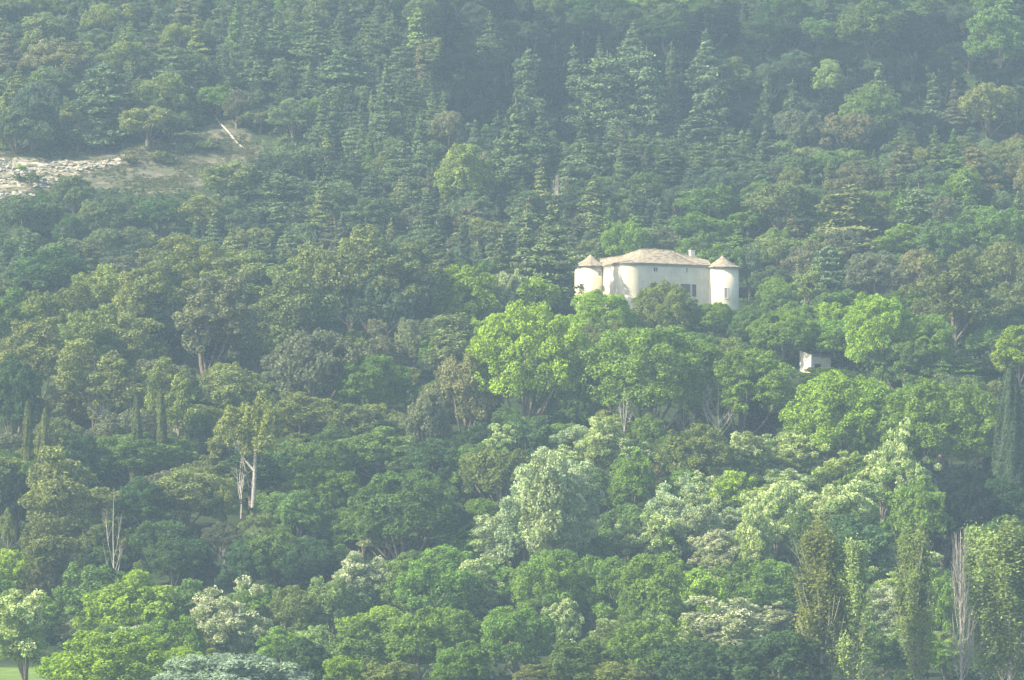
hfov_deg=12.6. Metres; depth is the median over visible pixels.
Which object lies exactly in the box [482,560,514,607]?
broadleaf tree
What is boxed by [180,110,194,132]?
upright evergreen
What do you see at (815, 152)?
oak tree
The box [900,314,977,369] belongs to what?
cedar tree
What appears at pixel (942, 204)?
broadleaf tree
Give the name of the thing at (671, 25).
broadleaf tree
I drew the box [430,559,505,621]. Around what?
blossoming acacia
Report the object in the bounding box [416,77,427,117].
fir tree
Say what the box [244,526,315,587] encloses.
broadleaf tree
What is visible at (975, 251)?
broadleaf tree
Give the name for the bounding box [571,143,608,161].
oak tree
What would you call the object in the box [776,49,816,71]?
oak tree
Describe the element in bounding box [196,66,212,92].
fir tree
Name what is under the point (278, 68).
upright evergreen
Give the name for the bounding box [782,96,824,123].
broadleaf tree
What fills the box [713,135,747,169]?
cedar tree
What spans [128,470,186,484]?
oak tree
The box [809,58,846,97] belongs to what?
broadleaf tree
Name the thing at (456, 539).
broadleaf tree
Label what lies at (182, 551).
broadleaf tree
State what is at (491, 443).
blossoming acacia
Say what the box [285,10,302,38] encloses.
fir tree
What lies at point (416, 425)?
oak tree
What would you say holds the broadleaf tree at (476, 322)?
on the hillside
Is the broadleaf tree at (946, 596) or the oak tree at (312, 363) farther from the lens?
the oak tree at (312, 363)
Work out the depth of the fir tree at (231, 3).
1250.30 m
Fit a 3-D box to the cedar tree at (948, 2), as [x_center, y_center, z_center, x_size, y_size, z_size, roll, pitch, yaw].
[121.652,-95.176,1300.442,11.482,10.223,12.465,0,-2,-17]
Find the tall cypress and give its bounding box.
[990,367,1023,505]
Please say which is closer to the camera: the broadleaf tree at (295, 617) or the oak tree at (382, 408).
the broadleaf tree at (295, 617)
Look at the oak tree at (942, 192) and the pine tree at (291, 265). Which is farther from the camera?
the oak tree at (942, 192)
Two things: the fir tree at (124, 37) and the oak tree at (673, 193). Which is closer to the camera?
the oak tree at (673, 193)
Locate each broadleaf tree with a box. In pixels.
[0,286,41,343]
[0,352,48,445]
[0,548,38,590]
[0,579,12,609]
[9,460,41,483]
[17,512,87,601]
[21,12,72,40]
[33,417,83,448]
[33,595,67,633]
[34,651,91,679]
[50,630,173,679]
[51,432,112,484]
[51,562,142,629]
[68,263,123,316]
[71,569,176,636]
[76,546,133,581]
[80,432,200,482]
[80,623,123,656]
[110,476,177,531]
[134,614,205,666]
[140,585,188,616]
[142,535,206,587]
[153,646,210,673]
[163,632,219,655]
[164,577,215,631]
[214,545,273,588]
[233,592,271,634]
[242,584,299,635]
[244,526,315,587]
[244,631,296,660]
[251,626,312,667]
[265,585,322,632]
[271,490,332,537]
[272,456,323,493]
[281,637,332,679]
[291,624,352,665]
[292,460,361,510]
[304,440,356,479]
[306,575,355,634]
[308,425,354,453]
[312,655,368,679]
[326,615,416,671]
[327,544,353,574]
[330,502,386,560]
[332,354,411,408]
[334,604,409,659]
[336,426,418,477]
[340,594,376,625]
[347,468,460,563]
[362,660,418,679]
[378,549,442,621]
[381,606,452,679]
[393,557,481,616]
[400,437,461,476]
[404,379,471,408]
[416,609,497,671]
[417,330,464,379]
[422,544,481,582]
[429,640,490,679]
[430,264,503,326]
[433,142,497,202]
[434,520,491,568]
[437,607,472,643]
[443,507,476,546]
[445,446,484,499]
[447,0,476,17]
[450,258,500,317]
[450,443,492,486]
[453,422,497,450]
[454,314,481,329]
[458,1,488,34]
[462,320,504,357]
[463,299,589,419]
[475,0,518,29]
[479,606,556,676]
[480,606,525,635]
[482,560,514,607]
[493,113,519,137]
[502,77,540,101]
[507,561,569,619]
[510,549,607,640]
[512,664,571,679]
[516,21,550,53]
[523,115,538,138]
[533,0,567,21]
[538,637,624,679]
[548,424,591,457]
[563,289,642,340]
[567,4,600,25]
[568,319,638,386]
[570,547,617,572]
[573,324,717,444]
[573,556,603,594]
[574,136,606,147]
[574,556,649,628]
[577,534,616,557]
[578,376,615,410]
[585,467,633,521]
[586,660,649,679]
[587,614,629,656]
[589,409,629,440]
[596,0,629,17]
[598,502,647,558]
[600,613,672,671]
[600,620,687,679]
[601,220,652,256]
[604,448,659,517]
[605,30,628,54]
[606,188,637,210]
[609,7,642,31]
[613,551,697,624]
[625,413,667,450]
[631,279,698,343]
[633,9,696,52]
[646,463,666,498]
[650,434,697,474]
[651,642,734,679]
[653,423,732,476]
[663,469,710,505]
[665,628,704,661]
[669,211,734,245]
[669,566,733,636]
[672,182,740,229]
[672,336,701,367]
[673,231,715,257]
[674,348,796,437]
[687,302,736,337]
[695,242,748,281]
[695,335,729,352]
[704,336,755,402]
[705,470,760,515]
[710,471,739,493]
[711,50,739,68]
[712,559,776,618]
[714,0,739,11]
[715,629,831,679]
[716,56,752,101]
[725,107,752,137]
[725,305,777,349]
[738,563,813,628]
[739,185,760,201]
[740,15,796,56]
[740,58,768,93]
[741,559,783,609]
[746,309,819,365]
[748,265,795,291]
[749,179,767,189]
[749,375,797,406]
[757,227,792,244]
[771,0,808,25]
[775,417,814,443]
[777,166,805,193]
[778,369,897,479]
[781,629,837,674]
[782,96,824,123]
[783,306,823,333]
[783,510,819,575]
[788,67,815,96]
[790,318,874,367]
[791,473,822,493]
[796,16,834,49]
[797,367,857,379]
[808,514,902,579]
[809,51,846,87]
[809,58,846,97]
[809,570,882,600]
[810,302,849,322]
[812,124,840,148]
[823,189,840,216]
[827,624,903,679]
[832,144,855,151]
[833,0,909,58]
[836,159,867,187]
[836,205,876,227]
[838,83,903,148]
[840,459,873,497]
[842,291,927,387]
[847,0,873,5]
[854,398,922,462]
[857,135,895,161]
[865,149,884,161]
[865,341,935,387]
[872,223,935,254]
[875,288,926,315]
[876,150,908,174]
[877,376,1013,480]
[880,474,956,543]
[885,313,956,375]
[886,120,923,143]
[892,632,954,679]
[910,219,966,274]
[919,307,950,319]
[920,504,972,568]
[921,630,975,679]
[924,567,959,600]
[926,195,963,223]
[927,466,955,484]
[927,575,962,648]
[934,26,965,46]
[935,210,1001,248]
[936,378,992,418]
[952,0,971,4]
[961,6,1023,70]
[961,514,1023,547]
[962,244,995,284]
[962,471,1022,497]
[964,6,985,20]
[973,207,1023,259]
[974,68,1015,100]
[976,451,1015,467]
[977,160,1006,188]
[978,630,1023,679]
[982,281,1023,313]
[989,325,1023,385]
[995,99,1023,133]
[996,300,1023,325]
[1000,133,1023,147]
[1003,154,1023,179]
[1010,121,1023,136]
[1013,163,1023,191]
[1015,245,1023,282]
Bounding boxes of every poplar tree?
[785,514,851,679]
[824,533,880,679]
[891,517,943,679]
[951,521,1010,679]
[967,514,1023,679]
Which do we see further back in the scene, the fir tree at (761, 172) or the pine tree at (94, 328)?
the fir tree at (761, 172)
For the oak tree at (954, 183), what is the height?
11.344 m
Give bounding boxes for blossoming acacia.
[0,588,52,679]
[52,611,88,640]
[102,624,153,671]
[178,575,272,658]
[224,629,255,654]
[226,581,272,602]
[332,550,393,607]
[356,506,423,563]
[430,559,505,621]
[469,511,527,577]
[482,423,519,456]
[494,463,547,567]
[498,627,543,669]
[514,446,588,594]
[528,468,595,586]
[541,598,584,646]
[548,440,594,471]
[567,459,605,540]
[582,416,626,472]
[587,618,617,637]
[609,438,657,471]
[609,515,657,564]
[637,510,682,570]
[643,472,695,559]
[646,614,675,671]
[651,631,694,678]
[666,485,725,568]
[674,470,729,516]
[676,595,773,676]
[679,531,705,561]
[686,528,740,581]
[712,506,744,543]
[720,523,774,567]
[724,430,767,476]
[730,435,778,476]
[732,493,777,566]
[745,486,795,561]
[746,480,807,516]
[755,601,797,631]
[759,431,793,468]
[764,468,818,493]
[769,480,821,541]
[771,431,822,478]
[798,483,856,538]
[810,444,862,493]
[817,479,887,542]
[855,453,911,522]
[862,566,900,616]
[865,585,904,633]
[867,621,903,676]
[868,417,925,524]
[884,546,944,578]
[912,456,941,490]
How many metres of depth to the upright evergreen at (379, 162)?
1133.74 m
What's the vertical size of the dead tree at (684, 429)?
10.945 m
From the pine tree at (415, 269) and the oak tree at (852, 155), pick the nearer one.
the pine tree at (415, 269)
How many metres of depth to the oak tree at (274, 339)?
965.44 m
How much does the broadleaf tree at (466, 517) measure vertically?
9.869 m
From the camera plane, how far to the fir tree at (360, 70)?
1188.14 m
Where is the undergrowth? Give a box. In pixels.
[0,0,1023,679]
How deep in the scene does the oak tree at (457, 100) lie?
1184.96 m
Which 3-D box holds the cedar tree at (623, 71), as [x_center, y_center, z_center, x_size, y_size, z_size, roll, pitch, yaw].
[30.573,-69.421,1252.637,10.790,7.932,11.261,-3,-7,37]
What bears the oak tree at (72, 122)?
on the hillside
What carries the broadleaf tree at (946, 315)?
on the hillside
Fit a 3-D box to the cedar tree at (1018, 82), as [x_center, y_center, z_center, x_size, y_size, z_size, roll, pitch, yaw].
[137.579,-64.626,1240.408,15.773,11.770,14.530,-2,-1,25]
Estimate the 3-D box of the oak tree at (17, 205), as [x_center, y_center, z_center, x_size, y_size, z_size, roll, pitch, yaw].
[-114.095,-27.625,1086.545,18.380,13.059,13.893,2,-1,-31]
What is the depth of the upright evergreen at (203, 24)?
1229.86 m
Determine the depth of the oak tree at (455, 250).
1061.81 m
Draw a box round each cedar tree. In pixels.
[0,0,10,32]
[0,32,33,70]
[0,79,7,101]
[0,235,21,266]
[19,38,54,70]
[25,67,68,97]
[28,201,63,233]
[48,90,126,147]
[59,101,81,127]
[66,0,79,7]
[68,41,101,70]
[70,240,104,279]
[73,48,110,76]
[74,60,139,137]
[78,0,122,27]
[123,22,139,40]
[144,45,212,100]
[156,34,176,61]
[195,87,221,113]
[203,4,232,40]
[238,169,313,219]
[239,89,268,115]
[245,239,276,259]
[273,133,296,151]
[274,0,306,24]
[279,245,294,263]
[303,12,330,36]
[326,46,373,87]
[338,0,368,16]
[345,177,397,224]
[353,21,390,64]
[360,45,382,81]
[372,140,425,188]
[374,23,409,56]
[380,46,418,83]
[386,177,415,205]
[412,39,438,67]
[420,91,441,116]
[450,204,495,255]
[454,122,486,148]
[479,123,492,150]
[487,228,519,261]
[502,197,541,236]
[503,47,560,129]
[523,10,559,35]
[523,138,551,179]
[545,258,574,308]
[547,153,591,206]
[559,49,642,135]
[560,114,581,143]
[560,249,589,289]
[563,58,608,95]
[586,116,610,148]
[600,46,675,134]
[601,125,633,162]
[611,68,641,91]
[613,78,650,115]
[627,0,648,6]
[628,134,655,168]
[628,214,647,241]
[635,198,673,231]
[636,182,661,212]
[640,106,688,141]
[649,131,665,145]
[650,138,682,165]
[652,135,688,175]
[659,214,686,246]
[665,51,696,85]
[668,165,705,199]
[671,144,709,184]
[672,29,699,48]
[682,142,714,167]
[687,65,749,153]
[694,141,718,155]
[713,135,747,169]
[754,125,779,154]
[805,183,913,254]
[817,86,841,116]
[817,96,843,124]
[818,0,851,11]
[840,73,868,109]
[864,71,875,83]
[867,67,888,84]
[875,145,919,191]
[885,73,906,101]
[887,181,979,258]
[890,110,915,132]
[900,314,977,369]
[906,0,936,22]
[918,134,931,174]
[926,360,954,381]
[938,0,959,9]
[949,291,987,346]
[952,127,981,162]
[959,146,1003,194]
[978,333,1023,374]
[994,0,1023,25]
[1015,76,1023,101]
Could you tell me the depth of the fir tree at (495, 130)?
1151.21 m
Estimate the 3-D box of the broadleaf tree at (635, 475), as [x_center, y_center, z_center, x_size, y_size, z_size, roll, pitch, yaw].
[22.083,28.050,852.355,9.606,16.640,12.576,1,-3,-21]
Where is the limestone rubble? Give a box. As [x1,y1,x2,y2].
[0,158,122,200]
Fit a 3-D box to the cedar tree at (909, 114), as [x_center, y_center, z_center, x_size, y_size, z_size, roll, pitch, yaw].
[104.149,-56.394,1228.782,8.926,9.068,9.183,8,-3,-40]
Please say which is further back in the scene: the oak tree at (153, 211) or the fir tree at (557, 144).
the fir tree at (557, 144)
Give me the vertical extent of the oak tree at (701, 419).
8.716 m
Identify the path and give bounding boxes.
[216,114,244,148]
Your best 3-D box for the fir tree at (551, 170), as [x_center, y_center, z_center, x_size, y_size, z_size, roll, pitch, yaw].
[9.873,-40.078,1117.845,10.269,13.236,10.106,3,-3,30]
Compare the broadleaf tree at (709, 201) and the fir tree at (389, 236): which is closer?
the fir tree at (389, 236)
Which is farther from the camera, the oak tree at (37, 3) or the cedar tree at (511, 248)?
the oak tree at (37, 3)
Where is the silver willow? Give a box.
[150,652,314,679]
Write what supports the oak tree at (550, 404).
on the hillside
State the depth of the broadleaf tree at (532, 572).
780.36 m
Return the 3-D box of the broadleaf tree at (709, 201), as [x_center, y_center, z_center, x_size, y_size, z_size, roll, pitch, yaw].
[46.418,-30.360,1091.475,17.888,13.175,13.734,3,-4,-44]
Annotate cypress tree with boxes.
[21,400,33,462]
[37,407,50,491]
[128,395,143,485]
[151,389,169,478]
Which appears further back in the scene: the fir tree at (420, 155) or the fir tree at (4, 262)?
the fir tree at (420, 155)
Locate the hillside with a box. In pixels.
[0,0,1023,679]
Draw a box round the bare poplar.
[945,531,985,679]
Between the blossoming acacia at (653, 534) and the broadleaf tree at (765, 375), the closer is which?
the blossoming acacia at (653, 534)
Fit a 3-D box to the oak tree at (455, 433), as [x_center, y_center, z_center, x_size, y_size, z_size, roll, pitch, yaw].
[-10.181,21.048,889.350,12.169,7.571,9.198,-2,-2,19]
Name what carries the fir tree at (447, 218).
on the hillside
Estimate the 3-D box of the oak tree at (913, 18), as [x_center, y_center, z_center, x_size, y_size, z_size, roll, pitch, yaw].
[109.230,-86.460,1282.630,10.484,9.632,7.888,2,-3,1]
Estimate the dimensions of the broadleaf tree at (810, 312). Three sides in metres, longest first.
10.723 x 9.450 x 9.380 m
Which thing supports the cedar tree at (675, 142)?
on the hillside
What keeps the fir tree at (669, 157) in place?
on the hillside
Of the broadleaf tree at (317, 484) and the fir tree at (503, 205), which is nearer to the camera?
the broadleaf tree at (317, 484)
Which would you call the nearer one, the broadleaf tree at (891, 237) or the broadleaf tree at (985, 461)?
the broadleaf tree at (985, 461)
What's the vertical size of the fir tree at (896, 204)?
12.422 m
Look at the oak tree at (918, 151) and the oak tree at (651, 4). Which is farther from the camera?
the oak tree at (651, 4)
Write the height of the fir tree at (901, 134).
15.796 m
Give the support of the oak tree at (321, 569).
on the hillside
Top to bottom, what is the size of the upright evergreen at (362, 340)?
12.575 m
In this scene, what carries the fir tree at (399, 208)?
on the hillside
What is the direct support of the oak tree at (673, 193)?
on the hillside
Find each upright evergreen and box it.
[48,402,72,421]
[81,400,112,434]
[84,57,104,70]
[112,13,127,27]
[113,20,133,33]
[114,529,135,568]
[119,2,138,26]
[133,559,148,579]
[143,37,160,60]
[164,19,182,43]
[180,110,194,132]
[194,356,213,373]
[196,18,211,34]
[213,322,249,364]
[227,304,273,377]
[238,11,245,25]
[254,6,271,18]
[256,371,279,401]
[264,235,281,253]
[265,18,275,29]
[268,57,292,81]
[271,0,294,15]
[287,208,305,222]
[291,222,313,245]
[302,0,326,13]
[304,159,332,185]
[339,337,366,356]
[344,46,363,65]
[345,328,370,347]
[353,85,370,111]
[354,111,368,124]
[363,224,387,246]
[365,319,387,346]
[369,150,392,178]
[373,53,387,73]
[386,416,405,451]
[391,178,406,191]
[392,75,413,94]
[394,367,419,392]
[395,204,420,236]
[414,290,435,325]
[420,170,439,189]
[430,37,442,52]
[449,232,468,253]
[496,226,513,241]
[535,206,546,224]
[545,130,556,142]
[581,230,600,250]
[590,170,602,179]
[692,21,717,40]
[739,241,763,298]
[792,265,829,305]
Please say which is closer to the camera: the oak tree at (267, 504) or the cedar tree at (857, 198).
the oak tree at (267, 504)
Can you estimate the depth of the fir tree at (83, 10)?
1250.81 m
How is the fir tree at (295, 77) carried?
on the hillside
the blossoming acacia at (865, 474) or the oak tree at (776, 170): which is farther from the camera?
the oak tree at (776, 170)
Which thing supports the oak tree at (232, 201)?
on the hillside
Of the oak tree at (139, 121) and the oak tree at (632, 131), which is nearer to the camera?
the oak tree at (139, 121)
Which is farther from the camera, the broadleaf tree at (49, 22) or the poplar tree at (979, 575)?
the broadleaf tree at (49, 22)
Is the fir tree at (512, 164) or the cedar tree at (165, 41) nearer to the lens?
the fir tree at (512, 164)
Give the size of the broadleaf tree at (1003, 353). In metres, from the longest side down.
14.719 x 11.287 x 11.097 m
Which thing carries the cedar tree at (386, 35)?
on the hillside
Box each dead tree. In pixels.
[103,500,122,573]
[231,458,249,518]
[549,172,564,214]
[617,399,631,437]
[671,400,697,431]
[700,384,737,459]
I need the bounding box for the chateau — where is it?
[575,249,740,309]
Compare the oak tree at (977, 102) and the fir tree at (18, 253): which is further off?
the oak tree at (977, 102)
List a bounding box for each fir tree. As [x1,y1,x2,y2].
[0,1,12,9]
[0,69,18,108]
[0,94,13,149]
[0,241,10,269]
[1,61,16,83]
[7,63,27,91]
[7,237,51,305]
[10,237,24,262]
[14,234,42,295]
[49,228,71,286]
[59,8,75,46]
[64,244,94,298]
[66,25,86,46]
[70,0,91,8]
[74,0,89,20]
[76,61,95,95]
[86,0,98,8]
[111,30,140,73]
[141,7,163,40]
[145,0,163,17]
[159,0,171,8]
[169,0,201,37]
[186,16,215,59]
[190,218,198,238]
[191,0,218,27]
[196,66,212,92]
[199,210,224,247]
[201,26,218,52]
[205,61,221,86]
[208,47,235,77]
[212,17,227,55]
[214,0,246,67]
[215,41,240,89]
[221,77,237,100]
[223,222,246,253]
[225,0,241,20]
[228,45,242,86]
[230,20,249,56]
[234,27,282,88]
[235,32,247,72]
[242,0,264,39]
[245,12,266,64]
[246,0,276,9]
[248,227,262,253]
[250,0,265,16]
[251,10,302,77]
[253,243,279,309]
[258,16,267,31]
[266,202,291,235]
[269,63,300,107]
[273,220,304,258]
[276,70,299,108]
[278,247,287,264]
[280,207,308,242]
[285,0,307,13]
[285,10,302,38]
[288,6,295,20]
[288,58,305,81]
[289,3,333,78]
[296,62,324,109]
[297,61,320,95]
[303,98,337,149]
[303,174,335,240]
[304,235,313,248]
[305,133,346,179]
[305,173,327,218]
[307,84,341,137]
[311,230,319,248]
[312,35,366,104]
[316,87,344,120]
[316,212,335,249]
[318,128,344,166]
[319,0,340,20]
[325,159,357,189]
[326,90,349,149]
[327,16,353,48]
[327,215,352,256]
[329,8,356,40]
[336,0,361,28]
[339,84,367,135]
[341,116,358,159]
[344,149,364,177]
[346,120,372,165]
[350,218,374,266]
[351,103,372,140]
[352,66,368,102]
[360,0,388,9]
[360,133,379,174]
[360,159,382,188]
[363,65,376,91]
[364,91,375,128]
[365,80,394,156]
[367,7,386,36]
[367,67,381,101]
[368,62,407,118]
[369,0,397,28]
[372,234,389,291]
[378,192,401,237]
[383,215,404,245]
[384,216,398,258]
[385,0,402,26]
[386,10,402,47]
[389,191,404,228]
[395,41,411,68]
[395,70,410,107]
[396,2,441,55]
[397,79,420,128]
[398,70,417,107]
[399,186,412,212]
[400,107,416,137]
[404,183,423,229]
[406,188,440,234]
[407,33,436,87]
[407,199,432,255]
[409,110,438,174]
[411,79,421,102]
[415,94,438,130]
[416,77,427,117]
[420,75,441,109]
[422,221,458,300]
[429,2,459,51]
[430,43,455,79]
[430,178,440,213]
[432,240,457,302]
[434,92,452,144]
[434,197,448,244]
[437,191,460,229]
[455,216,475,268]
[466,120,486,157]
[471,239,482,266]
[474,11,507,58]
[480,110,503,156]
[480,248,507,307]
[483,198,508,228]
[485,227,508,273]
[485,237,506,302]
[488,229,514,274]
[489,89,543,199]
[490,119,522,161]
[497,170,514,218]
[508,207,554,310]
[512,196,544,247]
[516,172,525,202]
[518,112,542,154]
[519,0,539,21]
[524,192,584,310]
[530,174,546,195]
[532,156,559,215]
[533,103,560,168]
[533,229,542,253]
[534,153,550,179]
[538,147,566,194]
[547,210,580,252]
[552,133,568,159]
[553,45,600,123]
[557,176,578,215]
[560,143,569,162]
[561,231,576,260]
[569,106,613,176]
[569,212,584,242]
[574,33,590,68]
[574,172,608,234]
[579,215,607,241]
[591,36,609,76]
[593,239,604,260]
[596,199,623,255]
[605,123,642,177]
[612,142,633,182]
[614,19,629,51]
[615,20,644,73]
[619,186,642,233]
[627,133,635,151]
[633,132,653,173]
[637,192,650,224]
[650,203,663,233]
[653,140,689,183]
[658,42,685,115]
[668,43,686,71]
[673,108,689,150]
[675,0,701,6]
[675,95,721,154]
[676,131,690,160]
[679,87,697,110]
[684,30,733,106]
[711,132,736,175]
[715,218,728,252]
[725,220,748,260]
[731,128,756,169]
[735,131,747,151]
[735,141,753,180]
[746,76,773,144]
[748,140,776,186]
[755,126,779,167]
[774,78,808,146]
[778,151,805,181]
[781,215,804,240]
[798,0,817,20]
[800,1,828,34]
[805,202,831,237]
[808,179,815,189]
[818,0,838,31]
[820,159,839,192]
[863,158,885,193]
[866,63,903,124]
[869,150,877,167]
[869,212,890,237]
[879,167,899,210]
[887,121,905,152]
[889,194,906,229]
[890,185,915,225]
[894,168,914,192]
[900,0,929,9]
[903,175,924,206]
[918,126,947,175]
[920,74,946,119]
[938,128,965,172]
[941,79,974,131]
[947,344,984,382]
[956,164,985,215]
[959,0,968,22]
[1006,191,1023,233]
[1011,0,1023,19]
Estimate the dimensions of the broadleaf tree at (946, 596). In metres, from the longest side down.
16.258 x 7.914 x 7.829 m
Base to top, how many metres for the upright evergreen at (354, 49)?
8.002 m
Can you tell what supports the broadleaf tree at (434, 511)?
on the hillside
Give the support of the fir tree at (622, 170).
on the hillside
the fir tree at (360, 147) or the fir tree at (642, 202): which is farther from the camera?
the fir tree at (360, 147)
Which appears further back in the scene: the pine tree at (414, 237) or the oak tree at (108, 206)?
the oak tree at (108, 206)
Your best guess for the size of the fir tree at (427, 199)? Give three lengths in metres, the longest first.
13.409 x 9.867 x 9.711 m
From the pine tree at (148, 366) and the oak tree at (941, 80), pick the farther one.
the oak tree at (941, 80)
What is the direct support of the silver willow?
on the hillside
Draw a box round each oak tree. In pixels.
[0,107,51,153]
[0,194,61,233]
[0,270,45,295]
[0,278,28,314]
[0,336,27,368]
[0,432,21,451]
[0,449,20,467]
[0,470,41,543]
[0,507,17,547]
[4,1,43,24]
[4,23,30,48]
[4,196,45,227]
[6,0,47,10]
[8,556,65,579]
[11,79,63,152]
[11,226,44,250]
[12,567,54,600]
[14,448,59,462]
[15,36,35,52]
[19,37,92,70]
[27,194,51,203]
[29,65,58,85]
[38,238,88,259]
[40,0,73,16]
[43,66,75,87]
[45,175,96,213]
[45,385,92,428]
[46,96,69,113]
[47,564,80,590]
[51,112,105,152]
[51,215,92,241]
[56,14,79,27]
[67,486,141,523]
[73,28,120,52]
[77,199,103,228]
[79,197,152,229]
[80,3,120,34]
[82,227,122,257]
[95,41,163,79]
[101,227,126,242]
[102,31,155,52]
[114,0,148,10]
[114,226,158,256]
[118,105,177,145]
[121,96,148,111]
[123,2,155,21]
[124,520,198,567]
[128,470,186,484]
[129,78,152,102]
[130,236,167,262]
[133,72,191,112]
[133,298,226,365]
[134,199,199,237]
[138,60,170,75]
[144,113,191,141]
[158,22,200,47]
[172,538,214,576]
[176,418,207,458]
[178,369,206,384]
[182,51,209,72]
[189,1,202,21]
[191,237,225,253]
[194,84,237,119]
[197,361,261,405]
[198,160,263,199]
[199,406,239,445]
[200,522,243,554]
[204,426,266,459]
[218,195,248,222]
[218,227,275,248]
[221,88,253,128]
[223,208,266,231]
[229,534,273,561]
[234,109,286,132]
[237,513,282,534]
[243,525,270,542]
[247,152,305,191]
[247,493,305,533]
[255,491,290,511]
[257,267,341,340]
[258,438,330,466]
[260,327,358,403]
[262,325,294,349]
[268,142,333,189]
[274,536,348,588]
[282,558,353,593]
[301,404,353,420]
[303,97,318,115]
[305,9,334,29]
[315,403,395,444]
[322,506,357,542]
[323,326,348,347]
[329,187,360,205]
[332,180,353,188]
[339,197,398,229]
[340,275,427,335]
[344,334,408,388]
[356,403,406,426]
[368,109,406,137]
[372,136,409,157]
[394,317,430,372]
[398,387,452,446]
[399,0,406,7]
[401,0,441,30]
[405,131,445,144]
[407,480,458,505]
[408,318,456,341]
[411,188,444,204]
[418,140,447,156]
[422,312,479,373]
[424,353,505,432]
[426,110,466,153]
[435,431,477,447]
[438,90,472,111]
[446,246,483,264]
[456,103,496,137]
[457,448,533,504]
[464,497,500,527]
[466,151,500,185]
[483,47,539,85]
[486,406,536,444]
[489,276,563,310]
[490,270,536,322]
[495,415,557,464]
[531,79,573,111]
[532,371,577,395]
[532,390,573,421]
[540,423,585,448]
[544,122,582,141]
[550,390,596,423]
[551,140,570,156]
[567,141,583,154]
[568,396,609,428]
[569,162,593,175]
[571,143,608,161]
[575,238,610,258]
[588,43,614,57]
[588,176,613,182]
[592,176,628,198]
[604,204,636,222]
[605,124,637,140]
[617,46,642,61]
[627,171,669,197]
[628,227,683,251]
[629,127,668,144]
[638,53,670,73]
[641,0,677,9]
[641,44,664,55]
[648,2,685,21]
[648,78,689,97]
[658,185,699,216]
[672,331,708,346]
[672,405,713,435]
[680,7,745,45]
[680,105,712,122]
[686,0,717,14]
[692,46,722,58]
[693,167,738,193]
[697,100,735,109]
[705,151,732,169]
[721,199,757,216]
[723,48,752,62]
[726,209,768,236]
[727,170,752,193]
[730,237,754,245]
[734,98,783,127]
[735,180,818,230]
[739,63,797,98]
[746,394,786,439]
[747,162,783,179]
[749,232,805,275]
[755,277,786,300]
[760,287,799,311]
[761,283,803,302]
[762,0,788,16]
[769,152,822,178]
[772,109,830,146]
[773,25,812,52]
[773,140,796,155]
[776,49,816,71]
[776,301,824,315]
[779,238,848,289]
[793,146,825,173]
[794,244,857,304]
[795,144,832,154]
[795,187,839,226]
[803,288,838,305]
[805,150,845,179]
[806,112,873,148]
[809,149,831,175]
[812,229,874,259]
[812,289,862,319]
[827,160,882,188]
[834,148,868,160]
[835,3,855,18]
[838,151,870,165]
[843,250,912,295]
[851,377,900,403]
[869,190,903,217]
[881,253,903,273]
[883,214,896,234]
[886,247,939,298]
[894,10,926,28]
[894,382,919,400]
[899,85,935,110]
[904,168,958,194]
[910,146,944,169]
[911,113,940,130]
[919,372,987,399]
[920,117,952,145]
[922,183,954,208]
[923,71,970,104]
[930,465,1001,549]
[937,5,985,35]
[941,42,997,72]
[945,167,983,201]
[946,88,968,107]
[957,82,1023,139]
[958,392,994,463]
[964,324,1005,358]
[968,0,1022,13]
[972,205,998,218]
[972,475,1023,517]
[975,240,1022,297]
[976,139,1003,150]
[977,460,1023,481]
[979,148,1011,165]
[981,316,1023,337]
[981,380,1023,405]
[982,515,1023,530]
[991,190,1014,211]
[1004,52,1023,69]
[1005,137,1023,155]
[1007,151,1023,168]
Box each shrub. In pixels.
[12,171,42,183]
[16,165,25,169]
[86,144,103,151]
[121,155,139,164]
[150,150,174,163]
[178,143,196,151]
[195,139,218,150]
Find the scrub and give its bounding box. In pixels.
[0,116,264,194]
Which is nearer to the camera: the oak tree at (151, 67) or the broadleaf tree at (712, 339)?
the broadleaf tree at (712, 339)
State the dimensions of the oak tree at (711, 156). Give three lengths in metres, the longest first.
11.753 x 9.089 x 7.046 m
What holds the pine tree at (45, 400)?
on the hillside
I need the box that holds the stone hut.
[800,351,831,372]
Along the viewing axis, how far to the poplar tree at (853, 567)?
687.71 m
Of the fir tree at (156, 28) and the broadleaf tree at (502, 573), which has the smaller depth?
the broadleaf tree at (502, 573)
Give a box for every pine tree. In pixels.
[0,316,84,419]
[0,453,31,500]
[2,378,47,433]
[4,244,88,311]
[17,444,98,556]
[21,281,99,343]
[46,337,153,420]
[57,303,128,387]
[59,510,122,560]
[82,408,158,472]
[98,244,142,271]
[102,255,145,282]
[105,269,160,325]
[106,311,178,392]
[116,359,199,414]
[123,254,194,338]
[133,231,211,294]
[137,250,197,299]
[140,355,211,456]
[143,404,206,436]
[154,467,245,527]
[163,241,241,306]
[171,273,260,394]
[174,192,227,236]
[174,454,238,498]
[196,365,277,412]
[199,250,280,309]
[208,477,239,523]
[212,389,286,516]
[214,448,293,508]
[215,245,260,277]
[254,258,330,329]
[264,19,310,57]
[265,98,315,142]
[275,391,339,447]
[280,31,322,57]
[283,251,344,290]
[293,178,319,205]
[295,224,404,330]
[303,182,364,227]
[369,238,454,320]
[390,228,446,256]
[446,191,495,220]
[451,217,507,255]
[503,189,547,216]
[558,181,615,209]
[783,235,826,250]
[879,136,917,158]
[899,249,1000,355]
[932,135,978,158]
[962,146,1013,170]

